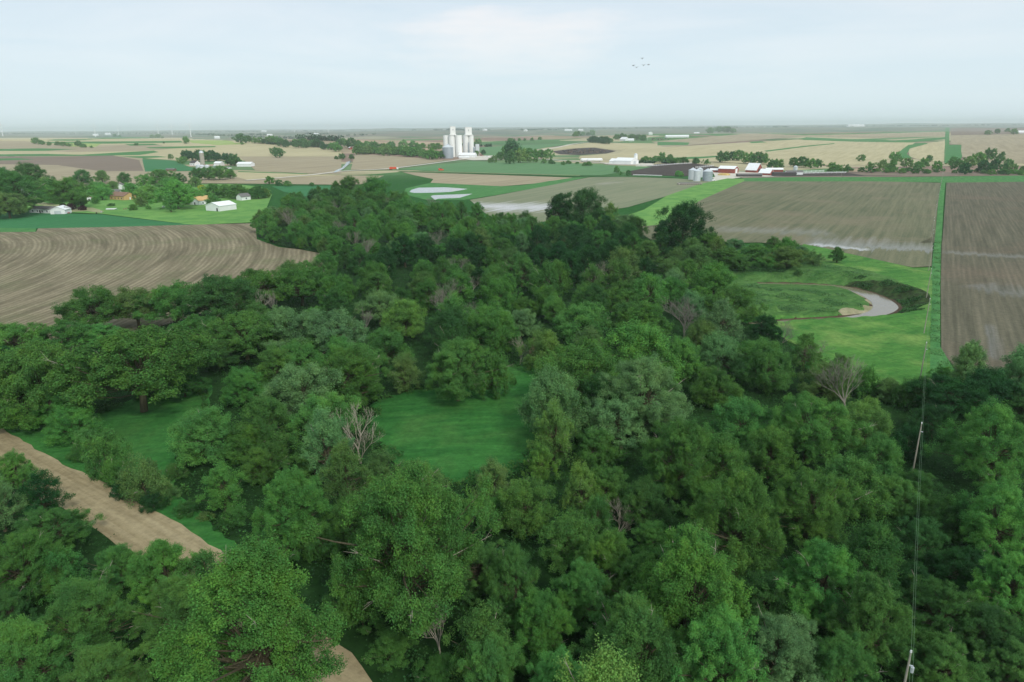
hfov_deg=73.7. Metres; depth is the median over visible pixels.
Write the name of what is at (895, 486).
broadleaf tree
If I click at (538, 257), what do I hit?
broadleaf tree
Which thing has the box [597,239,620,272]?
broadleaf tree
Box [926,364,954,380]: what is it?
shrub
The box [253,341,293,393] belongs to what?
broadleaf tree
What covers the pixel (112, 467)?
shrub
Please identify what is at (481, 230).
broadleaf tree
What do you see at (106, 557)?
broadleaf tree
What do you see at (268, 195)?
broadleaf tree
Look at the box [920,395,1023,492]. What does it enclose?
broadleaf tree
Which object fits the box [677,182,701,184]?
concrete platform
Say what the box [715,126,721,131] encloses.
distant tree
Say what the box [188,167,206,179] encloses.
broadleaf tree
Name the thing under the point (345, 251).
broadleaf tree
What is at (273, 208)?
spreading oak tree
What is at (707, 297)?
spreading oak tree
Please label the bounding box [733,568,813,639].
broadleaf tree
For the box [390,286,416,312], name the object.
broadleaf tree
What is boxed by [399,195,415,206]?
airy tree
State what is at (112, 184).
broadleaf tree
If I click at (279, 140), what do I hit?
distant tree
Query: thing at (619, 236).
broadleaf tree
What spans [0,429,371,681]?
dirt road
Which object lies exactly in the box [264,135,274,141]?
distant tree
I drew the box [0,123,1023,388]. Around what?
ground
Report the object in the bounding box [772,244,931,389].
meadow
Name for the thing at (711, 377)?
broadleaf tree
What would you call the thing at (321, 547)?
broadleaf tree
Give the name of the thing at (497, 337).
broadleaf tree
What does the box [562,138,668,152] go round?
cattle herd
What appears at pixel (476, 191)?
grass dyke
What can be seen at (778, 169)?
white shed
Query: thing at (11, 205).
broadleaf tree
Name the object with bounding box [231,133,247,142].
distant tree
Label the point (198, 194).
broadleaf tree
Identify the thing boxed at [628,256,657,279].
broadleaf tree
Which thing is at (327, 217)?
broadleaf tree
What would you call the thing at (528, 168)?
green crop field
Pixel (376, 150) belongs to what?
distant tree
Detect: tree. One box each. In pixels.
[0,167,52,213]
[0,191,36,217]
[0,321,55,353]
[0,336,86,412]
[0,344,15,373]
[0,369,60,431]
[0,448,38,489]
[0,473,29,531]
[0,525,79,606]
[0,579,44,635]
[0,611,94,681]
[4,506,107,550]
[8,468,75,521]
[12,161,56,186]
[24,545,89,607]
[27,384,73,428]
[31,138,38,143]
[32,176,57,194]
[35,319,95,351]
[36,563,150,677]
[38,176,97,204]
[38,185,57,202]
[40,322,222,412]
[40,403,108,447]
[50,284,132,324]
[59,639,159,681]
[65,203,76,209]
[67,322,136,350]
[72,169,93,183]
[73,200,87,205]
[73,348,100,379]
[78,205,86,209]
[80,541,145,594]
[87,181,114,196]
[90,184,113,199]
[90,197,99,202]
[92,170,109,181]
[97,285,164,328]
[106,181,119,188]
[116,171,131,183]
[120,182,138,192]
[124,538,211,610]
[124,572,226,657]
[127,204,137,209]
[128,279,208,323]
[131,189,143,199]
[132,184,163,201]
[132,671,152,681]
[134,173,154,186]
[135,196,148,205]
[144,169,176,185]
[145,525,350,681]
[148,179,205,208]
[155,177,184,191]
[155,370,213,397]
[162,193,176,211]
[166,313,220,348]
[166,403,240,469]
[168,547,228,606]
[171,173,186,182]
[173,273,266,323]
[176,156,184,163]
[180,149,191,158]
[180,189,205,202]
[182,136,189,142]
[187,176,201,186]
[187,336,244,370]
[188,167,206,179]
[189,151,196,159]
[193,149,201,159]
[195,456,248,510]
[197,149,207,159]
[198,309,289,359]
[201,166,212,179]
[203,183,220,195]
[204,194,220,203]
[205,150,218,160]
[208,165,229,179]
[214,152,222,160]
[215,183,232,196]
[217,422,264,465]
[219,363,271,408]
[224,183,248,198]
[225,155,232,164]
[225,168,236,178]
[227,153,241,165]
[229,268,292,304]
[229,390,299,457]
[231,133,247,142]
[236,299,271,342]
[240,438,288,486]
[242,305,317,348]
[249,185,267,198]
[250,215,269,228]
[251,464,332,560]
[252,209,273,219]
[252,289,272,310]
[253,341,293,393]
[255,208,278,233]
[259,188,271,197]
[259,221,284,242]
[261,361,349,423]
[262,206,277,213]
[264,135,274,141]
[264,176,274,183]
[264,266,326,305]
[266,291,276,307]
[269,147,275,154]
[270,136,277,142]
[273,148,285,157]
[273,206,296,225]
[274,259,305,291]
[275,180,283,185]
[276,137,283,145]
[276,209,304,224]
[277,335,325,357]
[279,441,335,480]
[280,195,292,208]
[280,340,327,370]
[282,139,290,146]
[283,180,292,185]
[284,220,313,245]
[285,192,296,197]
[285,390,364,448]
[288,198,299,210]
[289,305,368,351]
[291,139,304,147]
[291,213,305,223]
[292,206,311,217]
[294,197,306,208]
[294,515,345,563]
[295,191,306,200]
[295,214,311,231]
[295,237,308,248]
[296,202,311,211]
[297,260,323,278]
[298,456,506,640]
[299,404,354,483]
[301,139,311,147]
[303,305,325,318]
[303,342,390,410]
[304,220,319,242]
[307,188,318,200]
[307,198,320,211]
[309,200,329,213]
[310,227,329,249]
[310,251,337,276]
[311,138,321,146]
[311,208,331,222]
[313,194,323,200]
[313,573,396,634]
[314,185,323,193]
[314,224,337,236]
[315,275,352,310]
[316,237,328,251]
[316,285,351,317]
[317,437,374,504]
[317,493,366,553]
[319,226,349,239]
[320,195,338,205]
[320,204,343,221]
[321,214,336,226]
[322,187,328,193]
[323,333,354,368]
[325,190,340,205]
[325,234,343,258]
[326,238,349,253]
[328,404,382,463]
[329,180,341,190]
[331,142,341,151]
[332,215,340,227]
[332,254,347,264]
[335,139,344,144]
[335,245,351,267]
[336,272,359,296]
[337,187,349,195]
[338,174,363,191]
[338,196,357,211]
[341,189,350,199]
[342,204,357,214]
[343,225,358,241]
[344,313,355,329]
[345,209,361,226]
[345,211,362,220]
[345,341,379,379]
[346,137,358,147]
[346,246,372,273]
[347,230,360,244]
[352,144,362,154]
[352,175,391,199]
[352,188,365,201]
[352,243,364,249]
[352,288,402,325]
[354,241,380,254]
[355,218,382,240]
[355,253,396,284]
[355,260,389,291]
[355,324,414,369]
[356,271,398,302]
[356,447,405,495]
[358,198,380,213]
[359,306,372,334]
[360,146,370,153]
[360,625,419,671]
[361,206,372,219]
[362,236,374,251]
[363,214,383,234]
[365,145,373,153]
[366,230,378,246]
[369,140,379,147]
[372,245,399,269]
[374,148,383,153]
[374,192,389,203]
[375,201,382,210]
[376,209,392,230]
[378,145,391,155]
[379,297,427,337]
[383,190,401,201]
[383,220,399,241]
[384,201,400,217]
[384,205,396,219]
[386,240,395,249]
[387,351,425,393]
[389,196,399,201]
[390,234,418,266]
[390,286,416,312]
[391,146,399,154]
[393,207,417,229]
[394,213,417,237]
[394,222,414,242]
[398,139,407,146]
[398,200,416,218]
[398,233,417,256]
[398,456,451,506]
[399,190,410,198]
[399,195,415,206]
[400,146,410,155]
[404,203,431,227]
[406,147,416,156]
[407,270,436,297]
[408,141,415,146]
[408,255,432,267]
[409,233,441,262]
[410,146,422,154]
[410,259,435,277]
[410,261,436,286]
[410,651,458,681]
[411,231,431,246]
[412,596,447,654]
[413,275,441,309]
[417,150,425,157]
[422,301,483,350]
[424,335,509,400]
[426,148,439,159]
[427,143,436,149]
[427,219,440,232]
[428,201,444,216]
[428,243,448,256]
[429,291,478,332]
[430,230,448,244]
[430,255,451,285]
[430,278,466,310]
[433,151,444,157]
[433,204,447,226]
[435,216,458,234]
[436,311,467,367]
[440,264,471,292]
[440,268,475,306]
[441,596,525,681]
[442,200,454,207]
[443,237,472,259]
[443,539,504,605]
[446,203,459,218]
[447,223,468,246]
[447,258,469,268]
[448,254,467,267]
[448,632,525,681]
[450,224,469,246]
[455,201,467,217]
[458,216,477,232]
[459,232,483,255]
[460,262,475,280]
[460,495,511,532]
[463,244,491,269]
[464,300,514,346]
[466,307,520,355]
[468,202,485,222]
[470,227,493,249]
[470,267,485,284]
[471,456,515,501]
[473,223,497,237]
[474,138,481,144]
[475,346,516,400]
[476,273,498,299]
[476,277,515,311]
[479,231,493,244]
[480,214,499,225]
[480,246,505,274]
[482,263,504,282]
[483,540,540,618]
[486,475,558,539]
[490,154,496,162]
[493,237,513,261]
[494,224,514,238]
[495,212,506,219]
[495,219,508,225]
[495,232,520,249]
[496,151,503,159]
[497,246,523,272]
[497,273,522,300]
[502,212,520,223]
[502,251,534,286]
[502,587,581,676]
[503,149,517,163]
[504,139,522,155]
[507,337,527,364]
[509,308,543,336]
[510,231,536,251]
[513,217,530,228]
[513,296,532,313]
[514,148,528,162]
[515,231,529,252]
[515,329,563,370]
[516,362,593,443]
[518,209,536,224]
[521,215,544,230]
[521,439,562,483]
[523,262,538,280]
[524,225,531,246]
[525,148,533,155]
[525,154,532,161]
[525,270,546,292]
[526,224,546,252]
[526,397,578,468]
[526,643,585,681]
[527,245,549,267]
[529,284,562,315]
[530,256,564,297]
[531,335,620,414]
[532,149,540,156]
[535,505,601,573]
[537,149,544,157]
[540,292,565,323]
[542,215,559,235]
[543,149,554,158]
[543,241,568,264]
[545,191,573,224]
[545,259,573,296]
[548,555,615,635]
[551,300,613,343]
[552,633,641,681]
[553,219,570,236]
[559,251,585,282]
[559,459,601,518]
[563,186,607,224]
[565,221,577,240]
[568,281,609,315]
[568,589,684,681]
[570,423,629,472]
[573,324,604,358]
[574,527,631,604]
[575,243,609,277]
[575,372,630,428]
[575,494,613,537]
[576,262,607,296]
[577,281,611,323]
[578,261,608,281]
[581,215,599,231]
[584,461,633,515]
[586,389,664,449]
[587,136,594,141]
[589,351,695,435]
[590,229,611,244]
[593,220,615,238]
[594,215,616,230]
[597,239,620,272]
[597,314,686,390]
[598,213,617,224]
[599,256,636,291]
[600,245,641,280]
[600,548,673,618]
[601,136,610,143]
[601,287,651,314]
[602,301,638,334]
[604,202,618,218]
[608,280,641,300]
[608,500,633,531]
[613,213,635,228]
[613,231,630,254]
[614,475,679,530]
[615,221,640,234]
[615,221,642,244]
[617,300,673,345]
[621,231,643,256]
[622,521,753,662]
[626,519,677,561]
[628,134,635,138]
[628,216,649,235]
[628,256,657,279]
[629,240,663,267]
[630,271,668,312]
[636,648,721,681]
[639,273,663,296]
[640,321,670,365]
[640,414,730,499]
[651,219,666,241]
[652,155,658,160]
[653,198,717,249]
[654,230,668,249]
[656,246,674,258]
[656,254,692,273]
[660,275,686,304]
[660,334,708,380]
[662,248,686,265]
[662,296,704,337]
[663,267,687,298]
[667,157,675,162]
[668,600,769,681]
[674,157,681,163]
[674,258,702,286]
[675,171,681,176]
[675,236,709,257]
[675,288,707,321]
[677,156,689,162]
[677,244,711,276]
[678,478,729,519]
[681,260,740,299]
[681,316,720,352]
[685,428,753,488]
[688,364,744,407]
[688,465,787,580]
[696,293,718,312]
[696,330,749,380]
[697,231,726,253]
[701,296,745,341]
[701,395,773,449]
[706,127,712,133]
[708,235,724,258]
[709,246,748,264]
[709,281,769,322]
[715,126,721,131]
[716,151,730,161]
[722,237,746,251]
[725,255,751,269]
[727,337,782,376]
[729,602,829,681]
[732,150,744,160]
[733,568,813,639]
[735,241,771,259]
[737,424,804,486]
[738,334,797,394]
[741,152,752,163]
[748,311,783,340]
[750,151,766,162]
[751,256,779,268]
[758,389,875,466]
[761,152,769,162]
[761,245,812,267]
[763,236,780,253]
[764,464,869,548]
[766,159,777,167]
[771,236,799,258]
[772,159,784,167]
[775,535,869,630]
[777,321,799,342]
[783,331,829,370]
[789,157,796,166]
[795,156,808,166]
[795,245,810,257]
[795,628,886,681]
[797,359,856,403]
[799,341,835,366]
[805,158,817,167]
[811,356,866,404]
[813,352,863,392]
[814,571,917,668]
[815,158,824,167]
[815,447,895,520]
[826,162,837,169]
[827,168,835,172]
[827,245,845,262]
[830,394,895,453]
[837,518,906,617]
[852,430,905,480]
[856,154,865,160]
[865,162,876,168]
[865,167,875,172]
[867,375,910,401]
[869,473,928,517]
[874,623,929,681]
[877,159,887,169]
[881,168,892,172]
[885,161,898,169]
[889,151,903,162]
[892,558,942,605]
[893,514,950,567]
[895,569,989,648]
[896,168,906,172]
[896,468,950,504]
[899,627,991,681]
[900,157,913,167]
[905,372,999,416]
[907,403,961,440]
[910,167,920,173]
[913,161,925,169]
[919,157,929,166]
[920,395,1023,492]
[920,491,979,544]
[922,169,930,173]
[925,155,933,161]
[931,161,943,169]
[932,545,988,591]
[935,475,1023,566]
[943,592,1023,677]
[944,156,958,166]
[944,363,1023,417]
[947,339,989,388]
[950,158,965,169]
[958,162,973,173]
[961,156,977,167]
[966,551,1023,636]
[972,151,987,162]
[972,635,1023,681]
[976,159,993,170]
[982,383,1023,422]
[984,147,997,158]
[986,169,996,174]
[990,151,1008,162]
[991,159,1000,170]
[997,342,1023,396]
[998,168,1010,174]
[999,162,1009,169]
[1003,159,1013,165]
[1008,128,1018,133]
[1008,163,1019,171]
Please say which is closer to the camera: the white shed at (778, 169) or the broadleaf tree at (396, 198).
the broadleaf tree at (396, 198)
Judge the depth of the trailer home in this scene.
433.94 m
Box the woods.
[3,124,1015,140]
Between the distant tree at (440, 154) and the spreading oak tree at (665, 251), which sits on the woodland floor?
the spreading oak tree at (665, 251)
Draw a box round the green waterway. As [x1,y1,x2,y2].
[617,178,743,225]
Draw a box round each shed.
[214,161,224,165]
[237,162,254,166]
[665,135,688,137]
[718,166,738,172]
[736,173,762,176]
[765,168,783,171]
[771,172,796,175]
[785,170,802,174]
[846,124,864,126]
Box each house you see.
[109,191,135,199]
[189,195,211,204]
[235,193,250,199]
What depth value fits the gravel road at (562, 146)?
1597.92 m
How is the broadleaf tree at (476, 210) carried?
on the woodland floor
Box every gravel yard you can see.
[461,155,494,159]
[604,162,652,164]
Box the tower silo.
[199,151,204,165]
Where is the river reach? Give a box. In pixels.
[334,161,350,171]
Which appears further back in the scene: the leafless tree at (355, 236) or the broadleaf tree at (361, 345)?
the leafless tree at (355, 236)
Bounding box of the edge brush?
[4,359,541,617]
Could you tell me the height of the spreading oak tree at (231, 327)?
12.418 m
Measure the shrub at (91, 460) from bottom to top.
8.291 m
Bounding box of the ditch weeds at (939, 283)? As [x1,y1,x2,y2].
[929,241,950,367]
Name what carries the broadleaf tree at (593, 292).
on the woodland floor
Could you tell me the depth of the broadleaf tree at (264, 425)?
106.28 m
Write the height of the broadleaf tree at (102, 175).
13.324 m
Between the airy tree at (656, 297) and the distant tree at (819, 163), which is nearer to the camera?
the airy tree at (656, 297)
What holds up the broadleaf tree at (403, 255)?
on the woodland floor
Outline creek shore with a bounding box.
[749,282,901,323]
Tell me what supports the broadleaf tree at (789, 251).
on the woodland floor
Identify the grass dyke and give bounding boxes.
[405,177,584,199]
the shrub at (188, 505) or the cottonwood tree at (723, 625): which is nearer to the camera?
the cottonwood tree at (723, 625)
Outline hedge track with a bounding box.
[399,170,546,174]
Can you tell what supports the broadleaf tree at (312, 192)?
on the woodland floor
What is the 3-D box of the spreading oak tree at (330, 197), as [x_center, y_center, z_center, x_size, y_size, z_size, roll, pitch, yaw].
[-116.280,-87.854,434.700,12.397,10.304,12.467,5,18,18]
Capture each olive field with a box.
[471,177,711,222]
[479,143,578,155]
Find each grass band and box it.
[0,148,70,150]
[0,151,156,155]
[0,158,33,159]
[44,141,182,143]
[48,139,92,140]
[95,137,156,138]
[120,156,162,157]
[126,144,157,145]
[147,146,215,147]
[238,171,308,173]
[651,155,728,160]
[657,142,688,144]
[736,130,944,134]
[766,143,833,151]
[800,137,944,141]
[898,143,927,157]
[944,128,949,162]
[949,145,961,158]
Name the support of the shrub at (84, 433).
on the woodland floor
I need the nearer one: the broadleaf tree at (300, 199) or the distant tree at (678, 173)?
the broadleaf tree at (300, 199)
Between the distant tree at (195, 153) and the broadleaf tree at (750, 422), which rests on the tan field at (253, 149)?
the distant tree at (195, 153)
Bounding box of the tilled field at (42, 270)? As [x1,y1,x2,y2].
[0,223,333,361]
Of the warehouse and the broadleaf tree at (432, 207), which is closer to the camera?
the broadleaf tree at (432, 207)
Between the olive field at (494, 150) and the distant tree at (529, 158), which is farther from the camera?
the olive field at (494, 150)
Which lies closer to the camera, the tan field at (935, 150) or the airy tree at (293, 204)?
the airy tree at (293, 204)
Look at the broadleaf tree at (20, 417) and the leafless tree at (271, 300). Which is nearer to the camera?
the broadleaf tree at (20, 417)
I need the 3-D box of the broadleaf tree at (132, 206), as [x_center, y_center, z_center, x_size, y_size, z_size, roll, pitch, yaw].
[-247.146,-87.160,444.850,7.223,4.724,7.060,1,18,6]
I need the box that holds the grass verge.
[743,176,1023,182]
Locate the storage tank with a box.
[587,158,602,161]
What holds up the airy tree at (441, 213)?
on the woodland floor
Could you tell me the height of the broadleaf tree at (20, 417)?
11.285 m
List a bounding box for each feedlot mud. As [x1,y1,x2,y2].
[553,148,613,154]
[628,163,718,175]
[797,172,881,175]
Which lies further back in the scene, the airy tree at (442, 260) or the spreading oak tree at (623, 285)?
the airy tree at (442, 260)
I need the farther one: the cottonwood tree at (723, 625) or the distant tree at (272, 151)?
the distant tree at (272, 151)
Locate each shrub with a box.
[64,446,88,463]
[70,424,104,457]
[79,426,134,481]
[97,457,130,488]
[108,473,146,500]
[114,448,174,508]
[137,490,169,513]
[146,483,182,506]
[162,462,190,481]
[169,499,200,518]
[195,511,214,521]
[211,520,234,531]
[219,500,249,527]
[794,269,802,275]
[804,249,825,265]
[851,363,880,398]
[879,421,928,463]
[887,378,927,409]
[912,375,940,393]
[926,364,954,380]
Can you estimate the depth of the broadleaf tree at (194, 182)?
621.10 m
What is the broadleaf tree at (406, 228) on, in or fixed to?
on the woodland floor
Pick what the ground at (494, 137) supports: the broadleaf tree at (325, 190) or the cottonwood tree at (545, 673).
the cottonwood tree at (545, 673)
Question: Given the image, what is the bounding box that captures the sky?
[0,0,1023,131]
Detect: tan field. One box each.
[0,138,340,160]
[0,156,340,184]
[240,156,340,173]
[341,176,381,183]
[351,154,440,169]
[404,172,569,185]
[544,143,674,159]
[654,132,944,146]
[656,139,914,164]
[908,141,944,160]
[951,134,1023,162]
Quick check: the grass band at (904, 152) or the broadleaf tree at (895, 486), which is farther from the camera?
the grass band at (904, 152)
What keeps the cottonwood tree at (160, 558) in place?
on the ground at (494, 137)
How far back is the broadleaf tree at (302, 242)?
295.14 m
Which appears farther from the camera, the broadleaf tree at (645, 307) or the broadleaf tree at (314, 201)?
the broadleaf tree at (314, 201)
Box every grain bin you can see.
[442,144,453,158]
[688,167,695,179]
[693,169,700,180]
[702,168,712,180]
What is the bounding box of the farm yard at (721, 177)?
[713,172,771,180]
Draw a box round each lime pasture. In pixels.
[67,143,99,146]
[190,140,244,144]
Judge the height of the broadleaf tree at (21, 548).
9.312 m
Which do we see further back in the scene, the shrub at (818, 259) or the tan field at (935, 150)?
the tan field at (935, 150)
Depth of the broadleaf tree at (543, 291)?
184.76 m
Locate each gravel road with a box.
[251,159,462,179]
[542,142,585,149]
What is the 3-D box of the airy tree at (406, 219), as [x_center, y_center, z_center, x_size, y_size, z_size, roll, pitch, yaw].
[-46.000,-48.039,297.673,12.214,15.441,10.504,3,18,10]
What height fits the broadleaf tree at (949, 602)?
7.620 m
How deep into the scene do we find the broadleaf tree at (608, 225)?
297.09 m
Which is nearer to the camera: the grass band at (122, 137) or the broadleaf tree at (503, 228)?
the broadleaf tree at (503, 228)
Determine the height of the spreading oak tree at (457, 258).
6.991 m
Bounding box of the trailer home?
[30,206,71,212]
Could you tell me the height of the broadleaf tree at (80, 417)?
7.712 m
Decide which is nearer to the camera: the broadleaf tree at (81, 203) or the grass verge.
the broadleaf tree at (81, 203)
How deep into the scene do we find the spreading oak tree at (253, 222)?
340.78 m
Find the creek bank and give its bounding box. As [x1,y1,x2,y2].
[844,280,929,312]
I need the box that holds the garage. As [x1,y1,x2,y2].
[50,205,70,213]
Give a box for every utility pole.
[904,650,913,681]
[912,422,922,470]
[920,342,926,375]
[923,300,929,332]
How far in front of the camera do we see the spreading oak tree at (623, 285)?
195.11 m
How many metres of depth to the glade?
115.67 m
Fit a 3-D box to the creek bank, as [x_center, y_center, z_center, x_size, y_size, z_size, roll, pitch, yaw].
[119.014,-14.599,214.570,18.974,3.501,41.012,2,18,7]
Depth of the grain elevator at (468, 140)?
1241.43 m
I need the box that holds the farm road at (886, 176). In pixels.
[741,174,1019,177]
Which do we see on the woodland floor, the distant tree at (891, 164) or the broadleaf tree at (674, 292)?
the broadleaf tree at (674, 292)
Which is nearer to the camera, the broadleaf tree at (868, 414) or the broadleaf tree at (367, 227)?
the broadleaf tree at (868, 414)
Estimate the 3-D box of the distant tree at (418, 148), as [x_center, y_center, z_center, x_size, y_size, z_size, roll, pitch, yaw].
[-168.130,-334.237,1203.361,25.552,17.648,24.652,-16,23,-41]
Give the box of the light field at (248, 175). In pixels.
[236,172,333,179]
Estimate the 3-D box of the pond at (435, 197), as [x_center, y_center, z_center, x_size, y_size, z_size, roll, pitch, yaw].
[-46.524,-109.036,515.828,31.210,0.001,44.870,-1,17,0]
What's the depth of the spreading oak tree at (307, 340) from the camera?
148.09 m
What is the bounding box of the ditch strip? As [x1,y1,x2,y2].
[930,183,952,376]
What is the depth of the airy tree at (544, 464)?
97.66 m
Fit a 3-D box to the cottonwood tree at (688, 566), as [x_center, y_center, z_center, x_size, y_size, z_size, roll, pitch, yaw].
[16.304,23.970,64.894,12.833,16.033,12.366,8,19,24]
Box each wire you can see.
[909,185,940,681]
[912,194,939,679]
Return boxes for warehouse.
[458,153,476,156]
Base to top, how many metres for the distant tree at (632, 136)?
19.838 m
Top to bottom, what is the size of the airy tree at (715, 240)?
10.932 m
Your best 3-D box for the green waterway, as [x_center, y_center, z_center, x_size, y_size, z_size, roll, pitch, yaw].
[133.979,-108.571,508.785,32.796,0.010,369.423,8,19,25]
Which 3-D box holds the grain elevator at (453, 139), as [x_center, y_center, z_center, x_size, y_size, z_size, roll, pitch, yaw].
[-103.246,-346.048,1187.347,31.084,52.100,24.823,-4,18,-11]
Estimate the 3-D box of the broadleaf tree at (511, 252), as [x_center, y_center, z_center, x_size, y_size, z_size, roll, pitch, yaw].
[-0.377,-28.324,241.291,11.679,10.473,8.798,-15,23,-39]
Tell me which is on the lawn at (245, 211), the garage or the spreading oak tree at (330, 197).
the garage
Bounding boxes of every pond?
[410,187,464,192]
[431,194,469,199]
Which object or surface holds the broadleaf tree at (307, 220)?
on the woodland floor
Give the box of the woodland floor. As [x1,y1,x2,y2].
[0,200,1023,681]
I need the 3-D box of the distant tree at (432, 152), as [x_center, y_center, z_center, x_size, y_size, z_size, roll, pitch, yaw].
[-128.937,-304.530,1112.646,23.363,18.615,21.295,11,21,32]
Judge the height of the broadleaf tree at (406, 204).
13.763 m
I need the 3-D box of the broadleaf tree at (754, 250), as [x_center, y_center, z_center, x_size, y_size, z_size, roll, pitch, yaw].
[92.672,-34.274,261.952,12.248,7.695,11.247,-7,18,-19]
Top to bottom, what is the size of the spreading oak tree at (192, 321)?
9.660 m
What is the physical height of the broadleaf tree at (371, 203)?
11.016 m
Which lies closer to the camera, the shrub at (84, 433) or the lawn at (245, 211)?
the shrub at (84, 433)
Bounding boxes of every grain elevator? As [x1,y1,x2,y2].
[443,126,461,156]
[462,127,473,152]
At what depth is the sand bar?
200.03 m
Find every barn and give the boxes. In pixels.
[205,200,236,210]
[609,158,615,163]
[614,157,638,163]
[620,137,627,140]
[745,163,762,172]
[758,169,773,174]
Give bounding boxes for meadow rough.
[720,261,902,315]
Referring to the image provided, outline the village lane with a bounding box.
[37,202,103,212]
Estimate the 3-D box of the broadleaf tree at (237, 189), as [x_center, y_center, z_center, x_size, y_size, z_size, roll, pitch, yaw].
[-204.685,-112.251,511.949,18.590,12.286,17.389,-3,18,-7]
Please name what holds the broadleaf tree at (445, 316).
on the woodland floor
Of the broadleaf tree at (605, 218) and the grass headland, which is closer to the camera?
the broadleaf tree at (605, 218)
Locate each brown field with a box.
[0,141,173,151]
[0,155,142,170]
[847,172,1023,175]
[950,128,1023,134]
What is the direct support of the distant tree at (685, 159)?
on the feedlot mud at (668, 169)
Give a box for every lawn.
[0,228,35,231]
[5,184,271,224]
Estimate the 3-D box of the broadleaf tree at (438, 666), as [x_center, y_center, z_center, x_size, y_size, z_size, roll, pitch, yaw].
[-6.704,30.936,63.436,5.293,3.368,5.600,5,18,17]
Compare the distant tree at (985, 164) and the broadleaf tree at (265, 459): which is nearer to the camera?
the broadleaf tree at (265, 459)
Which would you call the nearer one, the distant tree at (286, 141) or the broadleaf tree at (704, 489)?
the broadleaf tree at (704, 489)
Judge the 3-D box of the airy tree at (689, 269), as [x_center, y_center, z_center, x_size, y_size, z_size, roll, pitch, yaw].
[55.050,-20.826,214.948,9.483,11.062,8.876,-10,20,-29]
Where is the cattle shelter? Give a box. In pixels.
[165,168,176,170]
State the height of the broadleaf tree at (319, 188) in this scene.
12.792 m
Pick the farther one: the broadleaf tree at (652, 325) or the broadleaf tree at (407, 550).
the broadleaf tree at (652, 325)
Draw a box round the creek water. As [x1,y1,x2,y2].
[751,283,898,323]
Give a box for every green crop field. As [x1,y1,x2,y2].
[0,207,241,227]
[142,159,191,171]
[272,185,333,195]
[400,161,648,174]
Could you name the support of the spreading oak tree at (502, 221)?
on the woodland floor
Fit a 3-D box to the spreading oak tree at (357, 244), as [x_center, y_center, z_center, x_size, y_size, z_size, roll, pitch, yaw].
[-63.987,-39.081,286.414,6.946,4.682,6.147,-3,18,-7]
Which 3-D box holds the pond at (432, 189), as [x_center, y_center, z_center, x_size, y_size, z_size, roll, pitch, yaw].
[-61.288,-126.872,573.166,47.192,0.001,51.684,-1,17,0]
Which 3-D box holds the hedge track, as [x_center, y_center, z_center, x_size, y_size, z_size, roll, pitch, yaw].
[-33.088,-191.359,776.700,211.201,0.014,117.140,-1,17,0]
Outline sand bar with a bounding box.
[839,292,872,314]
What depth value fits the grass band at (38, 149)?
1517.82 m
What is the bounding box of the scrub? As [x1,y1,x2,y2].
[265,140,675,162]
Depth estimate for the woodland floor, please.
98.83 m
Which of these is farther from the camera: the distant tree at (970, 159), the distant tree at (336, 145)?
the distant tree at (336, 145)
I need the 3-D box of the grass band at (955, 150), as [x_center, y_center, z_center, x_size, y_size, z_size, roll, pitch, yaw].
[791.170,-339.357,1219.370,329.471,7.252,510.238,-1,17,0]
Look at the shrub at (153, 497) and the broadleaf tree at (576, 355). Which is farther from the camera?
the broadleaf tree at (576, 355)
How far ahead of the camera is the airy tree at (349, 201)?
409.19 m
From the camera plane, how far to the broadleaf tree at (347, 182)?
496.86 m
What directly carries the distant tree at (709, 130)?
on the ground at (494, 137)
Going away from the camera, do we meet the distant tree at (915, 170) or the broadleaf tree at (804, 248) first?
the broadleaf tree at (804, 248)
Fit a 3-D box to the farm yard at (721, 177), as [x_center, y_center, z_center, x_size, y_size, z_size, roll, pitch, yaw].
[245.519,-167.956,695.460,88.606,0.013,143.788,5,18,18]
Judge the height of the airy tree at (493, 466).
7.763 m
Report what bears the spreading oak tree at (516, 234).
on the woodland floor
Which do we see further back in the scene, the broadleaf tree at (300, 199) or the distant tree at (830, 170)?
the distant tree at (830, 170)
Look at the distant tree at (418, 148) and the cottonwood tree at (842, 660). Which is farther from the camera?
the distant tree at (418, 148)
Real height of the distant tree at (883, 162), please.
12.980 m
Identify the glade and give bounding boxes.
[3,381,314,618]
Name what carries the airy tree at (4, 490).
on the woodland floor
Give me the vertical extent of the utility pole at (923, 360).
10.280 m
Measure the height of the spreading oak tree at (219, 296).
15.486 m
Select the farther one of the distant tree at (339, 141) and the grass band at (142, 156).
the distant tree at (339, 141)
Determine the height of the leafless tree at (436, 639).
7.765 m
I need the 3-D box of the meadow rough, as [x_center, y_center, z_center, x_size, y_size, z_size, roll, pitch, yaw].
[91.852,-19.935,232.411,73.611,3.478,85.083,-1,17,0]
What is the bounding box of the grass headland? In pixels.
[397,171,674,176]
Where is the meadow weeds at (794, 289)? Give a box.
[724,259,901,316]
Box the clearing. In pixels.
[367,362,542,483]
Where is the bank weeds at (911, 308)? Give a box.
[852,274,926,312]
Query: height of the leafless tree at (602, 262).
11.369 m
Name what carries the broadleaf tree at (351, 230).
on the woodland floor
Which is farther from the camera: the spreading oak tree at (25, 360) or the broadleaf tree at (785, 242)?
the broadleaf tree at (785, 242)
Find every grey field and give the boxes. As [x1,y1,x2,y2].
[642,181,939,266]
[941,182,1023,380]
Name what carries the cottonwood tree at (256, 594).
on the ground at (494, 137)
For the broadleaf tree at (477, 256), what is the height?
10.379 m
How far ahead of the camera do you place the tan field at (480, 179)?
687.82 m
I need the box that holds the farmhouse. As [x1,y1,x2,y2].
[189,160,199,165]
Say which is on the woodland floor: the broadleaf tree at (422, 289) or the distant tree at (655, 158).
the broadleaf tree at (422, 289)

